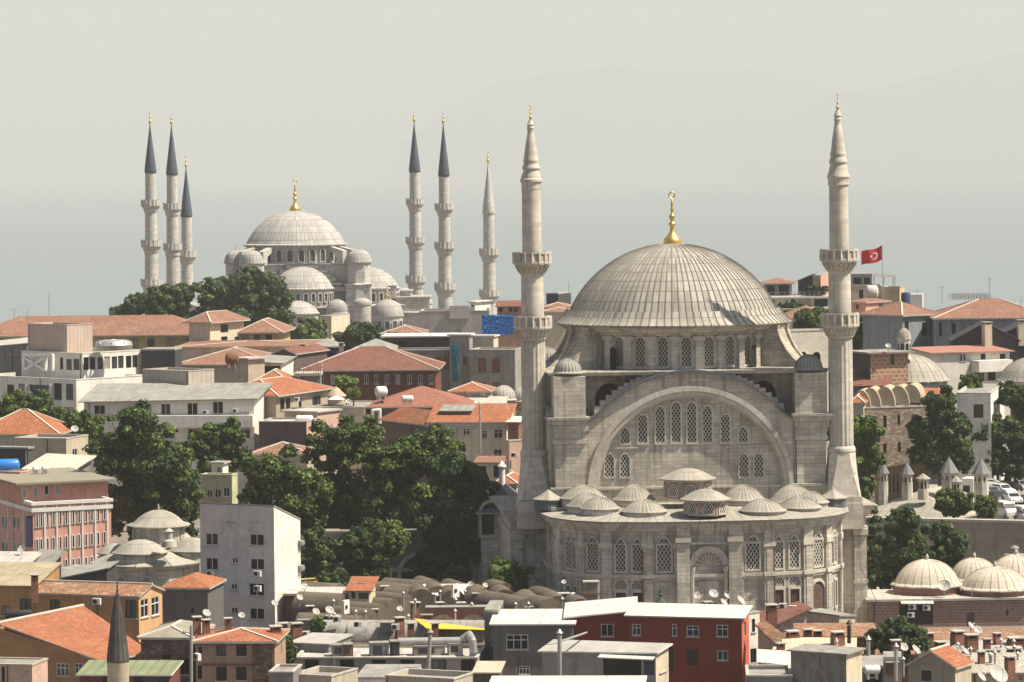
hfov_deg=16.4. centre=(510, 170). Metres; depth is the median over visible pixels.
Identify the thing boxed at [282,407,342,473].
block
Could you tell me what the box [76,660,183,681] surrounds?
green roof shed
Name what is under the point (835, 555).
window
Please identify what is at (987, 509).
bush
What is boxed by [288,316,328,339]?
leafy tree
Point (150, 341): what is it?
window
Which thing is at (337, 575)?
shrub
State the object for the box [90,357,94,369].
window
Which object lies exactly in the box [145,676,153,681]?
window
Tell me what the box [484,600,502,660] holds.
grey house
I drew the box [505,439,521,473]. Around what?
beige house
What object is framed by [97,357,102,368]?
window
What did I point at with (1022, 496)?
parked car
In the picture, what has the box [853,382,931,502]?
stone inn
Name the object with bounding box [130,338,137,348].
window
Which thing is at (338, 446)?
plane tree
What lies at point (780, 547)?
window
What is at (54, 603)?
window
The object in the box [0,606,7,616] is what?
window
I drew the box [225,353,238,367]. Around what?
water tank
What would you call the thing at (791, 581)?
window
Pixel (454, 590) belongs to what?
air conditioner
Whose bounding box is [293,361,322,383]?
balcony cage
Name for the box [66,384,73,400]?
window
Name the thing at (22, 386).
window
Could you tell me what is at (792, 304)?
bush
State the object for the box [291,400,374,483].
roof terrace
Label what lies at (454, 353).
tarpaulin
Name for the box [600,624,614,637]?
window
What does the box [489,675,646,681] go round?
sheet roof
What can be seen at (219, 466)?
white roof room
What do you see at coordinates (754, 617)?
white side house
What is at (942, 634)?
tile shed
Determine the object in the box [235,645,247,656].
window
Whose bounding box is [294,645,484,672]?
flat building
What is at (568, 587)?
window
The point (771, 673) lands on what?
grey terrace
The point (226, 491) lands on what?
window
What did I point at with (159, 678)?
window
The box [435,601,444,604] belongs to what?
chimney stack
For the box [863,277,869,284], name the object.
window
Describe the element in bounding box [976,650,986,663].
chimney stack
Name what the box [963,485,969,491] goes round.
window
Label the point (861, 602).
antenna
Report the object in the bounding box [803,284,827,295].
bush
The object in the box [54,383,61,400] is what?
window
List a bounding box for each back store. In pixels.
[862,649,918,681]
[944,640,1023,654]
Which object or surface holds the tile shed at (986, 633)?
on the ground
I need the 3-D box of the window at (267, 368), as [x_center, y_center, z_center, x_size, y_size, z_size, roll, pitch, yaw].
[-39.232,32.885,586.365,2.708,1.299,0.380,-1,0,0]
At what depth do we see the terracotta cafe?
720.12 m
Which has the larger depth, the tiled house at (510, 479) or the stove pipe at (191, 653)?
the tiled house at (510, 479)
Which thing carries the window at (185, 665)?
in the stone house at (167, 641)
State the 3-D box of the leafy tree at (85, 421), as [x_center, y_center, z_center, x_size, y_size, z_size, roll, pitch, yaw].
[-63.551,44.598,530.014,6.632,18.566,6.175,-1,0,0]
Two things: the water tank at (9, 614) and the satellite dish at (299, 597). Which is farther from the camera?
the satellite dish at (299, 597)
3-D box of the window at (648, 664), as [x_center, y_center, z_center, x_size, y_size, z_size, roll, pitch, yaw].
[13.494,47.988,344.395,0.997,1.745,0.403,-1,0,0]
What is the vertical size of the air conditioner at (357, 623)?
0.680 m
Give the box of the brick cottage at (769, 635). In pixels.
[755,620,784,664]
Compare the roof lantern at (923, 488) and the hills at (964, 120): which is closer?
the roof lantern at (923, 488)
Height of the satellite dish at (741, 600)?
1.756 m
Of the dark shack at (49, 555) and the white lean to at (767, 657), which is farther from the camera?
the dark shack at (49, 555)
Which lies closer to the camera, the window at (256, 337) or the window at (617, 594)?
the window at (617, 594)
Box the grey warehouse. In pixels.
[469,347,520,391]
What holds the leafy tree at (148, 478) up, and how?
on the ground
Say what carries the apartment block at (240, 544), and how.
on the ground
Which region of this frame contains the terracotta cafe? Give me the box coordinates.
[495,300,520,346]
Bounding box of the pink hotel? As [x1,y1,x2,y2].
[0,467,116,567]
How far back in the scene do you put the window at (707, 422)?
422.57 m
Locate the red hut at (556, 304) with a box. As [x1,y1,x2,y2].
[544,302,571,308]
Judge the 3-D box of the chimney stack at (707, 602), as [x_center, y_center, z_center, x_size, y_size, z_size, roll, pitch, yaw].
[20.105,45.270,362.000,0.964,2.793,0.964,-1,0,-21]
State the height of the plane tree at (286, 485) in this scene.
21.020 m
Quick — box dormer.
[439,405,475,413]
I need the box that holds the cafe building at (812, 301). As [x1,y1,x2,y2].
[768,292,828,306]
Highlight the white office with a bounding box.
[78,382,273,502]
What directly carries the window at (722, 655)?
in the red house at (710, 642)
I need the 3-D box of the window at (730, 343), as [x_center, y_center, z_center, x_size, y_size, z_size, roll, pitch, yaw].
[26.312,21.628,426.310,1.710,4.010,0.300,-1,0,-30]
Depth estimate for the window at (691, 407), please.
422.36 m
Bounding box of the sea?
[0,176,1023,322]
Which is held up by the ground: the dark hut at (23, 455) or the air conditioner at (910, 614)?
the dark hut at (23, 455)
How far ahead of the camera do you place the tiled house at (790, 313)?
662.88 m
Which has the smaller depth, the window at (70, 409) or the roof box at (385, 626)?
the roof box at (385, 626)
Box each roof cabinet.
[331,643,342,656]
[341,642,353,656]
[368,640,388,655]
[389,639,399,655]
[412,645,445,655]
[447,643,463,654]
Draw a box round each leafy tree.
[0,388,78,421]
[62,408,105,453]
[81,399,205,540]
[108,291,146,314]
[138,282,194,318]
[182,416,253,475]
[187,266,295,326]
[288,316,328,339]
[331,321,385,350]
[792,306,828,328]
[826,414,888,499]
[852,315,862,349]
[863,615,930,659]
[866,506,886,565]
[867,506,937,588]
[904,384,975,486]
[920,520,970,568]
[957,374,982,389]
[969,412,1023,481]
[994,380,1023,480]
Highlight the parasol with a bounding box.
[328,396,344,406]
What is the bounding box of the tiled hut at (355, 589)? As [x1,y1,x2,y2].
[344,576,378,602]
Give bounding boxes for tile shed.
[917,628,957,657]
[961,629,1023,639]
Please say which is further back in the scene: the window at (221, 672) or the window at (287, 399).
the window at (287, 399)
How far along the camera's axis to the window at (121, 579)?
418.36 m
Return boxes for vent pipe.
[401,591,404,609]
[413,598,416,614]
[901,656,904,676]
[993,650,996,663]
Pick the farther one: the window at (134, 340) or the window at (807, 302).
the window at (807, 302)
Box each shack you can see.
[0,551,41,561]
[35,549,65,579]
[537,639,672,681]
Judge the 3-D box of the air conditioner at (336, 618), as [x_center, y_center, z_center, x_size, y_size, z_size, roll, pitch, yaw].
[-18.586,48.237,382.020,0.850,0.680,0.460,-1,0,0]
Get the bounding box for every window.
[0,516,6,528]
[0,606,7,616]
[2,542,7,550]
[2,667,4,681]
[7,384,13,394]
[12,516,18,528]
[14,542,18,550]
[19,384,24,391]
[20,598,30,609]
[21,489,27,498]
[30,384,48,394]
[33,487,38,496]
[35,514,38,527]
[43,485,48,495]
[50,599,59,609]
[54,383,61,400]
[54,406,73,411]
[55,484,60,493]
[55,663,69,677]
[60,357,62,368]
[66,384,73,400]
[67,359,71,369]
[73,663,84,677]
[74,359,79,369]
[84,357,87,369]
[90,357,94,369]
[93,405,105,414]
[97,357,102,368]
[104,356,108,368]
[112,356,116,368]
[117,575,126,581]
[118,356,122,367]
[124,600,136,618]
[126,356,130,367]
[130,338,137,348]
[132,355,136,367]
[135,676,142,681]
[141,575,152,582]
[141,598,149,618]
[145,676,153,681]
[147,338,154,346]
[151,596,160,616]
[157,676,164,681]
[161,404,170,414]
[161,655,170,659]
[166,338,173,346]
[180,658,189,675]
[187,403,197,414]
[188,428,197,435]
[198,665,201,678]
[204,533,218,545]
[205,558,218,570]
[206,490,212,497]
[213,401,222,413]
[214,489,221,497]
[215,645,226,656]
[215,667,227,681]
[220,324,227,332]
[223,487,229,497]
[230,584,237,590]
[230,607,237,614]
[231,558,238,564]
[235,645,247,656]
[235,667,247,680]
[241,429,250,439]
[242,335,247,339]
[248,534,264,546]
[248,583,264,596]
[248,608,264,620]
[249,558,264,570]
[254,335,259,339]
[265,366,279,373]
[266,335,271,339]
[280,398,284,410]
[286,397,289,409]
[305,660,318,668]
[312,395,319,404]
[330,375,335,384]
[340,660,353,667]
[359,593,367,598]
[364,375,368,384]
[372,660,385,663]
[374,375,378,384]
[384,375,389,384]
[393,341,406,347]
[395,375,400,384]
[400,660,413,663]
[407,375,411,384]
[418,375,422,384]
[427,345,444,346]
[428,375,433,384]
[432,660,446,669]
[444,354,448,369]
[461,660,474,670]
[462,428,470,435]
[470,393,480,396]
[478,358,485,371]
[478,466,485,472]
[478,499,499,537]
[481,430,487,438]
[492,358,499,372]
[492,382,500,386]
[493,429,502,438]
[494,449,501,455]
[494,465,505,476]
[505,635,528,650]
[518,666,530,675]
[565,534,571,569]
[565,583,571,592]
[571,536,575,570]
[586,535,600,572]
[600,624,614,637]
[604,452,614,477]
[604,658,640,674]
[613,336,623,368]
[613,580,628,590]
[614,538,627,572]
[614,591,627,597]
[619,426,630,444]
[619,452,630,477]
[630,580,641,590]
[631,538,641,572]
[631,591,641,601]
[631,624,641,636]
[634,336,645,368]
[637,413,648,444]
[644,659,653,674]
[654,405,666,444]
[656,336,669,368]
[656,536,672,572]
[669,648,672,670]
[670,401,681,443]
[671,624,677,636]
[680,336,692,368]
[685,401,697,443]
[685,625,699,637]
[687,649,697,664]
[701,404,713,443]
[703,335,715,367]
[715,625,728,637]
[716,650,728,661]
[719,413,731,443]
[725,335,735,367]
[737,425,748,443]
[738,452,749,477]
[744,334,751,366]
[744,534,760,570]
[750,648,757,663]
[751,619,756,632]
[753,452,764,477]
[767,285,774,294]
[775,535,784,569]
[775,577,785,587]
[775,588,785,604]
[778,284,789,295]
[787,534,800,569]
[787,577,801,587]
[788,587,800,603]
[798,299,810,306]
[812,351,820,360]
[813,531,823,567]
[814,299,827,306]
[814,578,825,608]
[832,529,837,563]
[832,533,833,564]
[832,579,833,608]
[833,578,837,607]
[853,277,861,284]
[859,290,862,297]
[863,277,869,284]
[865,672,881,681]
[883,416,885,427]
[883,443,885,452]
[890,354,893,364]
[898,442,900,451]
[899,601,932,624]
[919,669,931,681]
[922,322,927,336]
[938,322,942,336]
[951,323,955,334]
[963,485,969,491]
[966,613,973,625]
[974,404,982,417]
[975,372,983,380]
[987,372,995,380]
[993,399,997,411]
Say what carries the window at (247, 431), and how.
in the white office
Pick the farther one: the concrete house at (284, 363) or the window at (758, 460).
the concrete house at (284, 363)
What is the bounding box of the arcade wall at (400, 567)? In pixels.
[323,528,481,584]
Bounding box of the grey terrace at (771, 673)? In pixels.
[745,664,792,681]
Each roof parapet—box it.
[299,666,357,681]
[385,668,474,681]
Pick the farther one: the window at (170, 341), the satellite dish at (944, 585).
the window at (170, 341)
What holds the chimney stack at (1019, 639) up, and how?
on the back store at (1004, 645)
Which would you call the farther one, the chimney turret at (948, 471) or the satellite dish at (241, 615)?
the chimney turret at (948, 471)
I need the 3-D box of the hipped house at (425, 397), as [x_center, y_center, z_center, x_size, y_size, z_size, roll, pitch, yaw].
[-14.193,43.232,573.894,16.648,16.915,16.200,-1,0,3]
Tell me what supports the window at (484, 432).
in the row house at (495, 417)
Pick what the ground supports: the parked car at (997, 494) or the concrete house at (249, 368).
the concrete house at (249, 368)
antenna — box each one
[856,581,856,622]
[861,583,861,622]
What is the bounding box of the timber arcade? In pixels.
[875,462,928,504]
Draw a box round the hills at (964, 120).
[754,53,1023,178]
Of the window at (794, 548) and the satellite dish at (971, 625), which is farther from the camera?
the window at (794, 548)
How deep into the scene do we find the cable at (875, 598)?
376.46 m
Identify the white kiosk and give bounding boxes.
[961,476,973,492]
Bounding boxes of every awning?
[21,453,95,471]
[414,618,483,629]
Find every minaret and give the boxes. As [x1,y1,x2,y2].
[106,581,128,681]
[141,113,162,295]
[163,113,181,285]
[179,158,196,301]
[405,114,425,294]
[434,114,455,307]
[479,153,499,314]
[512,105,551,529]
[819,94,862,528]
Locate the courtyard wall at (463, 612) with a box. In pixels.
[425,605,486,619]
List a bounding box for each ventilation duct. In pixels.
[371,408,380,423]
[398,631,477,652]
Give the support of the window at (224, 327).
in the house at (218, 325)
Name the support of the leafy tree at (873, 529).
on the ground
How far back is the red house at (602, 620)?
362.19 m
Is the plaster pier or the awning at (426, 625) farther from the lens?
the awning at (426, 625)
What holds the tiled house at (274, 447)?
on the ground
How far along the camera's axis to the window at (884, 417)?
531.96 m
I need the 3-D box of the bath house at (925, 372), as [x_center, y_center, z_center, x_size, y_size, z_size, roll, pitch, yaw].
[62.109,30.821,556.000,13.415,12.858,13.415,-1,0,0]
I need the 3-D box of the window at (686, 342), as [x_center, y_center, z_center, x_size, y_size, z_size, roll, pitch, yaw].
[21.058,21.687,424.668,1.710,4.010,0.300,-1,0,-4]
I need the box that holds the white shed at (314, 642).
[290,632,353,663]
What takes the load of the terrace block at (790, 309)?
on the ground
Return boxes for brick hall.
[852,349,914,404]
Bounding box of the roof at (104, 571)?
[61,561,118,581]
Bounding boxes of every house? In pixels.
[0,408,72,445]
[0,562,61,620]
[0,604,140,681]
[0,657,47,681]
[14,434,88,460]
[30,579,164,641]
[136,620,215,681]
[161,572,226,627]
[174,339,323,360]
[182,310,250,341]
[182,346,270,382]
[191,615,289,681]
[200,473,237,503]
[235,356,268,382]
[247,376,333,418]
[252,441,314,501]
[253,368,302,380]
[258,418,317,469]
[262,354,297,374]
[315,338,344,357]
[319,314,349,339]
[354,338,397,347]
[358,664,420,681]
[366,386,474,487]
[378,407,434,482]
[379,324,428,334]
[419,305,491,333]
[426,403,516,508]
[447,381,496,396]
[473,456,505,494]
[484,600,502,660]
[489,609,576,675]
[493,385,516,416]
[493,461,518,491]
[505,416,521,439]
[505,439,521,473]
[515,387,521,415]
[563,596,637,641]
[624,602,752,681]
[749,610,759,664]
[759,601,812,636]
[773,637,856,650]
[785,305,812,328]
[786,644,865,681]
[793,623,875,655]
[806,608,856,622]
[851,284,881,300]
[851,298,891,312]
[853,393,867,478]
[881,286,904,303]
[897,328,950,404]
[910,387,945,475]
[911,345,1014,450]
[947,320,1020,457]
[956,381,1004,479]
[966,652,1023,681]
[996,357,1023,406]
[1001,319,1023,454]
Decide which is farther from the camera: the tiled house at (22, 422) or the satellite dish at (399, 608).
the tiled house at (22, 422)
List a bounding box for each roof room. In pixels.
[0,469,31,473]
[208,460,230,472]
[797,272,817,294]
[813,272,827,293]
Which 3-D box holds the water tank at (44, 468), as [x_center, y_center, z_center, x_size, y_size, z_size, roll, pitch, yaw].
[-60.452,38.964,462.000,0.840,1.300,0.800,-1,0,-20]
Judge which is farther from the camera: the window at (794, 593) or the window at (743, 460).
the window at (743, 460)
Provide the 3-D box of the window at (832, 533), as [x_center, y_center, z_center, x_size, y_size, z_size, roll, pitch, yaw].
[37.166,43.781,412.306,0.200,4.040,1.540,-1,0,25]
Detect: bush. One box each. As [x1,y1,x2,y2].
[286,634,297,663]
[308,616,326,632]
[335,375,358,404]
[346,387,361,405]
[777,299,803,307]
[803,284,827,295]
[933,487,974,517]
[974,494,998,518]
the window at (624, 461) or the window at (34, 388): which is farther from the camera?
the window at (34, 388)
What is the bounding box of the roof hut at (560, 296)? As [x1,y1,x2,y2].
[546,291,570,303]
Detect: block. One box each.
[199,502,304,627]
[268,664,301,681]
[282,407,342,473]
[447,333,474,389]
[781,306,828,312]
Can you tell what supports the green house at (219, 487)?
on the ground
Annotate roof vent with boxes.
[1004,545,1023,555]
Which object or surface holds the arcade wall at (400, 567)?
on the ground
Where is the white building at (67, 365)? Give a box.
[0,322,141,417]
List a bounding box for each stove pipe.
[190,625,192,681]
[426,628,432,668]
[478,401,481,454]
[556,629,562,675]
[562,632,587,641]
[846,620,851,642]
[865,635,870,655]
[893,642,898,680]
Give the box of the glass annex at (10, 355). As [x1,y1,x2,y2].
[0,337,27,375]
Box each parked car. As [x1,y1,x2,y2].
[988,478,1006,485]
[989,485,999,490]
[989,490,1003,499]
[992,483,1016,491]
[999,480,1019,490]
[1002,492,1022,503]
[1013,479,1023,490]
[1014,495,1023,504]
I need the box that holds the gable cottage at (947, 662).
[905,643,974,681]
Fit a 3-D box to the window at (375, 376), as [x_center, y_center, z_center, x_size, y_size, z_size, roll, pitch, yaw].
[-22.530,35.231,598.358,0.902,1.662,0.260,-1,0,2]
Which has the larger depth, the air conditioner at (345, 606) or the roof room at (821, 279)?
the roof room at (821, 279)
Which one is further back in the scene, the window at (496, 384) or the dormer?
the window at (496, 384)
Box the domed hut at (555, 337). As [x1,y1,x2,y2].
[544,307,565,349]
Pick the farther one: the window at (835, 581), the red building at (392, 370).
the red building at (392, 370)
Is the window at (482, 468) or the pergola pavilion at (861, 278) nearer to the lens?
the window at (482, 468)
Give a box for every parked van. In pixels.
[996,500,1018,517]
[1013,505,1023,519]
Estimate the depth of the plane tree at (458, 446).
469.59 m
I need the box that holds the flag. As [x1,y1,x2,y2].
[861,243,882,294]
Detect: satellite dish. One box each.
[18,545,24,554]
[71,425,78,436]
[203,609,210,617]
[238,612,244,624]
[271,600,277,611]
[297,594,302,606]
[301,583,307,590]
[313,608,319,617]
[325,606,333,615]
[397,606,402,615]
[467,581,473,589]
[694,590,702,603]
[709,589,717,603]
[737,596,745,604]
[901,642,907,655]
[912,645,920,658]
[938,580,950,596]
[952,644,961,652]
[963,647,968,654]
[968,622,974,632]
[974,626,982,633]
[978,672,985,681]
[989,664,1007,681]
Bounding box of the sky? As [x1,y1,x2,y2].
[0,0,1023,181]
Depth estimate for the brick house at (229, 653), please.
340.41 m
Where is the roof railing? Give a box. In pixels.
[949,293,990,299]
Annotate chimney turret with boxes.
[878,465,888,504]
[900,462,913,499]
[939,457,958,489]
[972,459,990,503]
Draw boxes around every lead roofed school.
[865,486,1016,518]
[916,473,961,491]
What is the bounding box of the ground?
[111,463,1023,628]
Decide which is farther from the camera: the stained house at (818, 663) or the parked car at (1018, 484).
the parked car at (1018, 484)
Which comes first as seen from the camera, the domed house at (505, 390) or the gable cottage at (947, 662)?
the gable cottage at (947, 662)
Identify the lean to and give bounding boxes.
[467,396,507,402]
[757,649,790,664]
[853,373,891,396]
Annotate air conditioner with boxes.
[92,598,100,604]
[194,653,201,660]
[206,571,214,575]
[253,571,261,576]
[253,585,261,591]
[333,616,340,622]
[342,600,349,613]
[354,621,361,627]
[391,624,398,630]
[451,583,458,597]
[511,452,516,457]
[779,603,786,608]
[907,612,914,617]
[909,604,915,609]
[923,605,929,610]
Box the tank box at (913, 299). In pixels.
[910,294,922,306]
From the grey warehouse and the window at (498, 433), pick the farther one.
the grey warehouse
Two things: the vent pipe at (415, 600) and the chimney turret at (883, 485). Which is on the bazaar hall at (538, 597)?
the vent pipe at (415, 600)
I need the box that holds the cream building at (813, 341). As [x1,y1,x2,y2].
[790,328,828,462]
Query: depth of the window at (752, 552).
407.27 m
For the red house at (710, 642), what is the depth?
355.54 m
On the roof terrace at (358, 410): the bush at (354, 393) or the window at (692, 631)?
the bush at (354, 393)
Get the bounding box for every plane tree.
[236,443,337,534]
[299,414,385,528]
[300,525,338,577]
[332,517,388,580]
[354,423,452,527]
[370,519,412,577]
[403,449,502,578]
[424,428,466,494]
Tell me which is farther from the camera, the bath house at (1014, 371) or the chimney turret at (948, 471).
the bath house at (1014, 371)
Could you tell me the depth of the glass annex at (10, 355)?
607.54 m
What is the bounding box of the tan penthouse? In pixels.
[473,334,499,347]
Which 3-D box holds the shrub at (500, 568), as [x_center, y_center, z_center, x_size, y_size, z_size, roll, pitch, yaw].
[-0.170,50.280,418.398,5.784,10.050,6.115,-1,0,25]
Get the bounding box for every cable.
[510,630,557,644]
[862,569,910,644]
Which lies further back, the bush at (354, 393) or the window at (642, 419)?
the bush at (354, 393)
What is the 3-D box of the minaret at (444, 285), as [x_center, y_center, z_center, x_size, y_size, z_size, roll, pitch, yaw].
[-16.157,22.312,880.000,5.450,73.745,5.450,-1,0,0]
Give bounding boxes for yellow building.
[0,315,188,373]
[237,317,295,339]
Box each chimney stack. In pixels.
[30,574,39,602]
[305,605,314,612]
[371,608,378,619]
[409,601,420,619]
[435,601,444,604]
[457,601,466,604]
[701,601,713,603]
[764,603,778,625]
[775,642,786,650]
[784,629,800,638]
[802,628,812,636]
[811,629,823,636]
[829,630,846,645]
[862,642,873,654]
[889,639,901,650]
[925,632,934,652]
[932,640,947,646]
[948,629,966,645]
[962,633,979,652]
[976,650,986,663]
[981,638,991,648]
[991,632,1002,644]
[1002,655,1016,679]
[1005,635,1023,649]
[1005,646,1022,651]
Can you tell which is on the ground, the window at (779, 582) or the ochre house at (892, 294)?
the ochre house at (892, 294)
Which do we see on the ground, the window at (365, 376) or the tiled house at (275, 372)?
the tiled house at (275, 372)
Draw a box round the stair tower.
[467,300,492,309]
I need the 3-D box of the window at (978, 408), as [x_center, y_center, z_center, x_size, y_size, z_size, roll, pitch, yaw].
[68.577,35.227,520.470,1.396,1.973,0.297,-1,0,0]
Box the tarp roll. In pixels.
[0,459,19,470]
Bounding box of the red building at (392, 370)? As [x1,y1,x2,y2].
[299,342,445,399]
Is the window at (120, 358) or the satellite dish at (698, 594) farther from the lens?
the window at (120, 358)
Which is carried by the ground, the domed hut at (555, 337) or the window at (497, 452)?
the domed hut at (555, 337)
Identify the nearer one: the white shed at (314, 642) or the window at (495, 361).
the white shed at (314, 642)
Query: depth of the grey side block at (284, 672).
336.26 m
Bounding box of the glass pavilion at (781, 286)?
[760,278,795,295]
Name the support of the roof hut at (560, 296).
on the ground
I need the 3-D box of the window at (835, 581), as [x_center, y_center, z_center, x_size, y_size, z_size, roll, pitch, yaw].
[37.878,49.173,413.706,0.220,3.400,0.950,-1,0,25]
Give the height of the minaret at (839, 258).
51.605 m
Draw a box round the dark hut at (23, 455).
[0,446,34,469]
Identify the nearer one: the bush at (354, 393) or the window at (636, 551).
the window at (636, 551)
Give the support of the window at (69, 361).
in the white building at (67, 365)
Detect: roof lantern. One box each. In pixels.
[915,473,930,499]
[950,476,962,490]
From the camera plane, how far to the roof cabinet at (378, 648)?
361.32 m
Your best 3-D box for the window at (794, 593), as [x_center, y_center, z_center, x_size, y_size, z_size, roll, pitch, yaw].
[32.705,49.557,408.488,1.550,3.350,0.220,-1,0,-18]
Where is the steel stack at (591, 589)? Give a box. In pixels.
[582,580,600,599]
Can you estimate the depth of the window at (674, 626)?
356.01 m
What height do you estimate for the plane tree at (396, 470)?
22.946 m
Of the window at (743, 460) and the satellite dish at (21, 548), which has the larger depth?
the window at (743, 460)
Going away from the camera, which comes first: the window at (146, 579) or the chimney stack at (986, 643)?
the chimney stack at (986, 643)
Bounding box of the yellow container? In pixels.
[301,578,318,581]
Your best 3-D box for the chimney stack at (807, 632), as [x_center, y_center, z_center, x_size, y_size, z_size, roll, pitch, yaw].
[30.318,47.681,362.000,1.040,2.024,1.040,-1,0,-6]
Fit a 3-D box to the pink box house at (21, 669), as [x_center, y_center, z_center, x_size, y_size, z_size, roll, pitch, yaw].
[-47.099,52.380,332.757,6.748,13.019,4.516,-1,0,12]
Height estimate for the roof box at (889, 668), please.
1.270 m
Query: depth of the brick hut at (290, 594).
401.87 m
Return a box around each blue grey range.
[859,301,938,349]
[929,298,1023,345]
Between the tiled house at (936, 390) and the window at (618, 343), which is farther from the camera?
the tiled house at (936, 390)
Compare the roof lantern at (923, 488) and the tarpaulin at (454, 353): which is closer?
the roof lantern at (923, 488)
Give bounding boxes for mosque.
[189,179,432,337]
[489,191,877,622]
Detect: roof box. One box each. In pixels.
[297,618,312,631]
[380,621,394,631]
[420,614,432,619]
[885,661,899,675]
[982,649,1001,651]
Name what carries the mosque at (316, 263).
on the ground
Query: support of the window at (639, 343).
in the mosque at (688, 417)
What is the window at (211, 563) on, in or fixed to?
in the apartment block at (240, 544)
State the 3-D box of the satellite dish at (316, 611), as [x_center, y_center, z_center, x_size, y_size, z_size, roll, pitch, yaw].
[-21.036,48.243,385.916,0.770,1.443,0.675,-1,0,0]
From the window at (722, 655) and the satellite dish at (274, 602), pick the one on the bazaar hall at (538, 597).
the satellite dish at (274, 602)
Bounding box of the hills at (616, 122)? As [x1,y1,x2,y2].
[398,66,852,181]
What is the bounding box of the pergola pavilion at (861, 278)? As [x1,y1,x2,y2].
[851,272,895,286]
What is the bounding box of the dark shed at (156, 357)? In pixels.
[141,347,181,373]
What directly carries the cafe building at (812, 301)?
on the ground
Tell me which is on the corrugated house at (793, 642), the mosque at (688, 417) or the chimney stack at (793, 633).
the chimney stack at (793, 633)
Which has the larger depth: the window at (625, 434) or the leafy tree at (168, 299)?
the leafy tree at (168, 299)
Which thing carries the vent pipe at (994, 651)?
on the white tile house at (976, 667)
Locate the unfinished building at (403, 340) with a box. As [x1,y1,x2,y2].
[380,333,449,347]
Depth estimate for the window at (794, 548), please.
408.57 m
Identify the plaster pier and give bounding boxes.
[883,651,901,681]
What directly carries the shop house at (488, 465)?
on the ground
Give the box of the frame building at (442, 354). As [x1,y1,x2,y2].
[395,347,449,391]
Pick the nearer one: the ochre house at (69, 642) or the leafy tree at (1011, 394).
the ochre house at (69, 642)
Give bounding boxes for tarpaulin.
[451,344,457,381]
[481,315,515,335]
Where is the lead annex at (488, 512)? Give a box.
[476,483,517,580]
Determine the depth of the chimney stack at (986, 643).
357.72 m
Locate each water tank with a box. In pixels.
[4,609,32,618]
[32,466,38,473]
[41,465,47,473]
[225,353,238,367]
[295,415,312,420]
[375,386,387,399]
[401,395,412,404]
[863,665,880,679]
[865,285,877,297]
[901,292,909,303]
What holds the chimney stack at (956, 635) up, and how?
on the back store at (1004, 645)
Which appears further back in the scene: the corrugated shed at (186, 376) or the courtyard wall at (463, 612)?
the corrugated shed at (186, 376)
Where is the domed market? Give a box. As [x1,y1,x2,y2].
[865,549,1023,627]
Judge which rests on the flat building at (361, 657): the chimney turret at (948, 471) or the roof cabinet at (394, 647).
the roof cabinet at (394, 647)
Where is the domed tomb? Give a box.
[89,504,199,586]
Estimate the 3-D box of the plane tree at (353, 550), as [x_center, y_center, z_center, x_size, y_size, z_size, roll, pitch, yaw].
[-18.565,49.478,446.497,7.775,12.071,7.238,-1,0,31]
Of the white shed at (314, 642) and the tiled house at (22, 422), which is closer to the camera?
the white shed at (314, 642)
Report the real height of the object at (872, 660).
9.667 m
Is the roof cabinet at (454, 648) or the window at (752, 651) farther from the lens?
the window at (752, 651)
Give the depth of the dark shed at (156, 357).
600.40 m
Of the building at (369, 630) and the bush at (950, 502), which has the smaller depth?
the building at (369, 630)
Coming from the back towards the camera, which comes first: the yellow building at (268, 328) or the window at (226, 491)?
the yellow building at (268, 328)
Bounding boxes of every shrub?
[311,567,350,585]
[438,562,473,583]
[480,556,534,591]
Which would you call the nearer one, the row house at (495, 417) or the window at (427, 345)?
the row house at (495, 417)
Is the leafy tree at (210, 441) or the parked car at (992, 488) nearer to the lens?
the leafy tree at (210, 441)
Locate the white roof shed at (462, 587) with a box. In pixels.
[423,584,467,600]
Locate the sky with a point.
(251, 89)
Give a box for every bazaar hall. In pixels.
[277,576,587,639]
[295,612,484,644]
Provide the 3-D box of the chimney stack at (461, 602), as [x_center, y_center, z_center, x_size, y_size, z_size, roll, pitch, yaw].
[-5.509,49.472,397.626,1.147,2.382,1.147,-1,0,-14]
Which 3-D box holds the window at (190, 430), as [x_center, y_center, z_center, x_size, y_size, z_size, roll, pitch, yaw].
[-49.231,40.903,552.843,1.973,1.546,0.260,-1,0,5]
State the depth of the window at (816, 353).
589.69 m
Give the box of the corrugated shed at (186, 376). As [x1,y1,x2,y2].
[142,367,214,384]
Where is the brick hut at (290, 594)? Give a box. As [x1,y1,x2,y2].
[283,587,347,619]
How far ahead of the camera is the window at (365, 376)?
598.54 m
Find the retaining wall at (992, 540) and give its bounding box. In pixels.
[866,516,1023,563]
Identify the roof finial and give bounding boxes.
[655,584,665,602]
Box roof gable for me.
[271,344,329,378]

